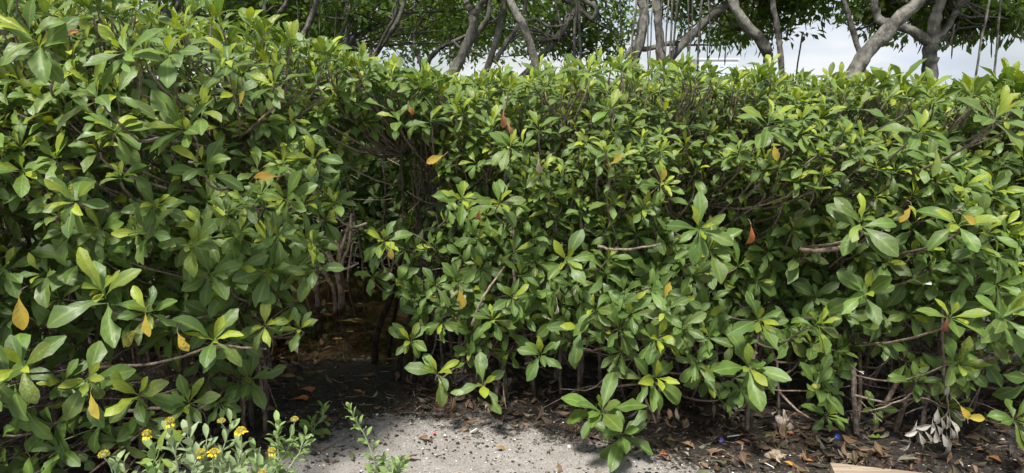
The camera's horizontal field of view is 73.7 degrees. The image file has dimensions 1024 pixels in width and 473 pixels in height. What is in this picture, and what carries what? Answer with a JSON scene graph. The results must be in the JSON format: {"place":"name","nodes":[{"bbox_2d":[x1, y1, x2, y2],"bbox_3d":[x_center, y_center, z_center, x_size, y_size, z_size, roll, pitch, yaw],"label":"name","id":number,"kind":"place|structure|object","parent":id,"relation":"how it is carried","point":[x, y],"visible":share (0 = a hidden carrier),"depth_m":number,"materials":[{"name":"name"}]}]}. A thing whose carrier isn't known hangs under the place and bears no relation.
{"place":"outdoors","nodes":[
{"label":"outdoors","id":0,"kind":"place"},
{"bbox_2d":[309,450,316,455],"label":"bark clump","id":1,"kind":"object","parent":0,"point":[313,452],"visible":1,"depth_m":2.85,"materials":[{"name":"black wood"}]},
{"bbox_2d":[4,114,1018,366],"bbox_3d":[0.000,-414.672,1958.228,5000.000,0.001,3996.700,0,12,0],"label":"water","id":2,"kind":"structure","parent":0,"point":[364,306],"depth_m":4.50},
{"bbox_2d":[338,318,361,321],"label":"fallen leaf","id":3,"kind":"object","parent":2,"relation":"on","point":[351,320],"visible":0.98,"depth_m":4.65,"materials":[{"name":"brown plant"}]},
{"bbox_2d":[376,1,552,68],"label":"mangrove tree","id":4,"kind":"object","parent":2,"relation":"in","point":[454,56],"visible":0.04,"depth_m":13.27,"materials":[{"name":"green plant"}]},
{"bbox_2d":[692,58,756,84],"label":"apartment building","id":5,"kind":"structure","parent":2,"relation":"on","point":[732,62],"depth_m":310.42,"materials":[{"name":"white glass"}]},
{"bbox_2d":[0,347,1023,472],"bbox_3d":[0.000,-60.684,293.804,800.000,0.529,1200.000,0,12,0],"label":"ground","id":6,"kind":"structure","parent":0,"point":[564,456],"depth_m":3.06,"materials":[{"name":"grey sand"}]},
{"bbox_2d":[0,20,154,417],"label":"mangrove bush","id":7,"kind":"object","parent":6,"relation":"on","point":[91,338],"visible":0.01,"depth_m":3.77,"materials":[{"name":"green plant"}]},
{"bbox_2d":[2,0,178,62],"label":"mangrove tree","id":8,"kind":"object","parent":6,"relation":"on","point":[76,4],"visible":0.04,"depth_m":11.11,"materials":[{"name":"green plant"}]},
{"bbox_2d":[97,450,137,472],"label":"oxeye plant","id":9,"kind":"object","parent":6,"relation":"on","point":[114,466],"visible":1,"depth_m":2.15,"materials":[{"name":"green plant"}]},
{"bbox_2d":[0,3,237,451],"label":"mangrove bush","id":10,"kind":"object","parent":6,"relation":"on","point":[15,221],"visible":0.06,"depth_m":2.55,"materials":[{"name":"green plant"}]},
{"bbox_2d":[0,0,297,472],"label":"mangrove bush","id":11,"kind":"object","parent":6,"relation":"on","point":[44,108],"visible":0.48,"depth_m":2.26,"materials":[{"name":"green plant"}]},
{"bbox_2d":[0,407,143,472],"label":"creeping vine","id":12,"kind":"object","parent":11,"relation":"attached to","point":[89,465],"visible":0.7,"depth_m":2.41,"materials":[{"name":"green plant"}]},
{"bbox_2d":[63,0,275,60],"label":"mangrove tree","id":13,"kind":"object","parent":6,"relation":"on","point":[150,8],"visible":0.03,"depth_m":11.29,"materials":[{"name":"green plant"}]},
{"bbox_2d":[35,0,332,60],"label":"mangrove tree","id":14,"kind":"object","parent":6,"relation":"on","point":[179,6],"visible":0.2,"depth_m":7.11,"materials":[{"name":"green plant"}]},
{"bbox_2d":[0,0,399,434],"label":"mangrove bush","id":15,"kind":"object","parent":6,"relation":"on","point":[211,307],"visible":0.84,"depth_m":2.43,"materials":[{"name":"green plant"}]},
{"bbox_2d":[135,408,277,472],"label":"oxeye plant","id":16,"kind":"object","parent":6,"relation":"on","point":[217,463],"visible":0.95,"depth_m":2.16,"materials":[{"name":"green plant"}]},
{"bbox_2d":[141,426,181,472],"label":"vine shoot","id":17,"kind":"object","parent":16,"relation":"attached to","point":[177,437],"visible":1,"depth_m":2.10,"materials":[{"name":"green plant"}]},
{"bbox_2d":[151,1,377,53],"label":"mangrove tree","id":18,"kind":"object","parent":6,"relation":"on","point":[168,2],"visible":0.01,"depth_m":12.56,"materials":[{"name":"green plant"}]},
{"bbox_2d":[265,410,315,472],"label":"oxeye plant","id":19,"kind":"object","parent":6,"relation":"on","point":[278,445],"visible":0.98,"depth_m":2.31,"materials":[{"name":"green plant"}]},
{"bbox_2d":[290,395,309,399],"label":"fallen leaf","id":20,"kind":"object","parent":6,"relation":"on","point":[305,397],"visible":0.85,"depth_m":3.38,"materials":[{"name":"brown plant"}]},
{"bbox_2d":[301,386,314,391],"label":"fallen leaf","id":21,"kind":"object","parent":6,"relation":"on","point":[310,388],"visible":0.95,"depth_m":3.47,"materials":[{"name":"brown plant"}]},
{"bbox_2d":[219,0,408,62],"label":"mangrove tree","id":22,"kind":"object","parent":6,"relation":"on","point":[283,7],"visible":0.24,"depth_m":7.02,"materials":[{"name":"green plant"}]},
{"bbox_2d":[299,400,330,436],"bbox_3d":[-0.859,0.804,2.968,0.158,0.197,0.109,0,12,0],"label":"seedling","id":23,"kind":"object","parent":6,"relation":"on","point":[303,422],"visible":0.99,"depth_m":2.99,"materials":[{"name":"green plant"}]},
{"bbox_2d":[304,437,347,450],"bbox_3d":[-0.816,0.881,2.890,0.203,0.066,0.129,2,12,11],"label":"forked stick","id":24,"kind":"object","parent":6,"relation":"on","point":[327,448],"visible":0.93,"depth_m":2.90,"materials":[{"name":"wood"}]},
{"bbox_2d":[204,37,450,315],"bbox_3d":[-1.702,-0.536,5.886,2.621,2.110,3.554,0,12,0],"label":"mangrove bush","id":25,"kind":"object","parent":6,"relation":"on","point":[378,207],"visible":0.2,"depth_m":6.00,"materials":[{"name":"green plant"}]},
{"bbox_2d":[259,0,419,69],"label":"mangrove tree","id":26,"kind":"object","parent":6,"relation":"on","point":[324,17],"visible":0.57,"depth_m":6.65,"materials":[{"name":"green plant"}]},
{"bbox_2d":[346,402,383,472],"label":"oxeye sprig","id":27,"kind":"object","parent":6,"relation":"on","point":[370,468],"visible":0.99,"depth_m":2.55,"materials":[{"name":"green plant"}]},
{"bbox_2d":[294,1,467,73],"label":"mangrove tree","id":28,"kind":"object","parent":6,"relation":"on","point":[388,56],"visible":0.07,"depth_m":12.44,"materials":[{"name":"green plant"}]},
{"bbox_2d":[376,450,409,472],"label":"oxeye sprig","id":29,"kind":"object","parent":6,"relation":"on","point":[399,466],"visible":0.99,"depth_m":2.59,"materials":[{"name":"green plant"}]},
{"bbox_2d":[279,36,512,406],"bbox_3d":[-0.448,-0.330,5.058,1.065,1.919,5.265,0,12,0],"label":"mangrove bush","id":30,"kind":"object","parent":6,"relation":"on","point":[407,111],"visible":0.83,"depth_m":3.08,"materials":[{"name":"green plant"}]},
{"bbox_2d":[307,0,514,191],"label":"mangrove tree","id":31,"kind":"object","parent":6,"relation":"on","point":[395,13],"visible":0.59,"depth_m":6.93,"materials":[{"name":"green plant"}]},
{"bbox_2d":[330,0,549,68],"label":"mangrove tree","id":32,"kind":"object","parent":6,"relation":"on","point":[434,53],"visible":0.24,"depth_m":8.31,"materials":[{"name":"green plant"}]},
{"bbox_2d":[385,0,566,262],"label":"mangrove tree","id":33,"kind":"object","parent":6,"relation":"on","point":[473,31],"visible":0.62,"depth_m":7.83,"materials":[{"name":"green plant"}]},
{"bbox_2d":[441,0,580,75],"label":"mangrove tree","id":34,"kind":"object","parent":6,"relation":"on","point":[495,45],"visible":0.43,"depth_m":6.18,"materials":[{"name":"green plant"}]},
{"bbox_2d":[422,54,600,413],"bbox_3d":[0.022,-0.291,5.006,0.974,1.851,4.918,0,12,0],"label":"mangrove bush","id":35,"kind":"object","parent":6,"relation":"on","point":[514,119],"visible":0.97,"depth_m":2.95,"materials":[{"name":"green plant"}]},
{"bbox_2d":[0,332,1023,472],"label":"leaf litter","id":36,"kind":"object","parent":6,"relation":"on","point":[810,441],"visible":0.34,"depth_m":3.15,"materials":[{"name":"brown plant"}]},
{"bbox_2d":[869,434,880,437],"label":"fallen leaf","id":37,"kind":"object","parent":36,"relation":"on","point":[876,436],"visible":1,"depth_m":3.00,"materials":[{"name":"green plant"}]},
{"bbox_2d":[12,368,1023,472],"bbox_3d":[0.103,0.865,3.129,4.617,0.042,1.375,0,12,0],"label":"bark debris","id":38,"kind":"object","parent":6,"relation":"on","point":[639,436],"visible":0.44,"depth_m":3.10,"materials":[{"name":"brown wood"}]},
{"bbox_2d":[506,0,539,69],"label":"mangrove tree","id":39,"kind":"object","parent":6,"relation":"on","point":[521,22],"visible":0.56,"depth_m":4.98,"materials":[{"name":"grey plant"}]},
{"bbox_2d":[509,0,638,83],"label":"mangrove tree","id":40,"kind":"object","parent":6,"relation":"on","point":[595,32],"visible":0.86,"depth_m":7.83,"materials":[{"name":"green plant"}]},
{"bbox_2d":[181,386,1018,472],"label":"shell fragments","id":41,"kind":"object","parent":6,"relation":"on","point":[530,442],"visible":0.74,"depth_m":2.92,"materials":[{"name":"white"}]},
{"bbox_2d":[528,45,721,471],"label":"mangrove bush","id":42,"kind":"object","parent":6,"relation":"on","point":[606,194],"visible":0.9,"depth_m":2.81,"materials":[{"name":"green plant"}]},
{"bbox_2d":[620,0,754,80],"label":"mangrove tree","id":43,"kind":"object","parent":6,"relation":"on","point":[642,31],"visible":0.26,"depth_m":5.75,"materials":[{"name":"grey plant"}]},
{"bbox_2d":[681,441,693,446],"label":"fallen leaf","id":44,"kind":"object","parent":6,"relation":"on","point":[689,443],"visible":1,"depth_m":2.95,"materials":[{"name":"orange plant"}]},
{"bbox_2d":[590,51,843,423],"bbox_3d":[0.888,-0.101,4.070,1.106,1.844,3.151,0,12,0],"label":"mangrove bush","id":45,"kind":"object","parent":6,"relation":"on","point":[702,235],"visible":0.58,"depth_m":2.85,"materials":[{"name":"green plant"}]},
{"bbox_2d":[632,0,856,85],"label":"mangrove tree","id":46,"kind":"object","parent":6,"relation":"on","point":[756,22],"visible":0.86,"depth_m":6.63,"materials":[{"name":"green plant"}]},
{"bbox_2d":[764,449,787,459],"bbox_3d":[1.111,0.920,2.866,0.082,0.038,0.071,-9,15,-36],"label":"stone","id":47,"kind":"object","parent":6,"relation":"on","point":[775,452],"visible":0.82,"depth_m":2.86,"materials":[{"name":"beige stone"}]},
{"bbox_2d":[770,0,784,77],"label":"mangrove tree","id":48,"kind":"object","parent":6,"relation":"on","point":[776,26],"visible":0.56,"depth_m":5.56,"materials":[{"name":"grey plant"}]},
{"bbox_2d":[774,409,795,430],"bbox_3d":[1.243,0.848,3.112,0.094,0.143,0.057,-6,13,-26],"label":"plastic scrap","id":49,"kind":"object","parent":6,"relation":"on","point":[781,419],"visible":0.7,"depth_m":3.10,"materials":[{"name":"white plastic"}]},
{"bbox_2d":[664,58,976,436],"bbox_3d":[1.387,-0.066,3.970,1.174,1.791,3.243,0,12,0],"label":"mangrove bush","id":50,"kind":"object","parent":6,"relation":"on","point":[819,309],"visible":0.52,"depth_m":2.86,"materials":[{"name":"green plant"}]},
{"bbox_2d":[841,0,867,88],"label":"mangrove tree","id":51,"kind":"object","parent":6,"relation":"on","point":[852,28],"visible":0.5,"depth_m":5.45,"materials":[{"name":"grey plant"}]},
{"bbox_2d":[716,67,1023,450],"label":"mangrove bush","id":52,"kind":"object","parent":6,"relation":"on","point":[958,251],"visible":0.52,"depth_m":2.75,"materials":[{"name":"green plant"}]},
{"bbox_2d":[829,463,919,472],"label":"timber plank","id":53,"kind":"object","parent":6,"relation":"on","point":[840,468],"visible":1,"depth_m":2.68,"materials":[{"name":"beige wood"}]},
{"bbox_2d":[830,0,925,85],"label":"mangrove tree","id":54,"kind":"object","parent":6,"relation":"on","point":[884,34],"visible":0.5,"depth_m":4.99,"materials":[{"name":"grey plant"}]},
{"bbox_2d":[792,57,1023,442],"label":"mangrove bush","id":55,"kind":"object","parent":6,"relation":"on","point":[1011,156],"visible":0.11,"depth_m":2.92,"materials":[{"name":"green plant"}]},
{"bbox_2d":[901,373,964,453],"bbox_3d":[1.678,0.740,2.723,0.278,0.343,0.126,-4,13,-17],"label":"dead branch","id":56,"kind":"object","parent":55,"relation":"hanging from","point":[947,443],"visible":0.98,"depth_m":2.73,"materials":[{"name":"grey plant"}]},
{"bbox_2d":[824,0,1023,91],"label":"mangrove tree","id":57,"kind":"object","parent":6,"relation":"on","point":[938,24],"visible":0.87,"depth_m":5.93,"materials":[{"name":"green plant"}]},
{"bbox_2d":[852,74,1023,399],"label":"mangrove bush","id":58,"kind":"object","parent":6,"relation":"on","point":[1012,317],"visible":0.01,"depth_m":4.22,"materials":[{"name":"green plant"}]},
{"bbox_2d":[988,455,1001,462],"bbox_3d":[1.995,0.920,2.825,0.058,0.029,0.024,8,14,33],"label":"fallen leaf","id":59,"kind":"object","parent":6,"relation":"on","point":[996,457],"visible":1,"depth_m":2.82,"materials":[{"name":"orange plant"}]},
{"bbox_2d":[2,0,1023,89],"label":"sky","id":60,"kind":"structure","parent":0,"point":[815,54],"materials":[{"name":"white"}]}
]}

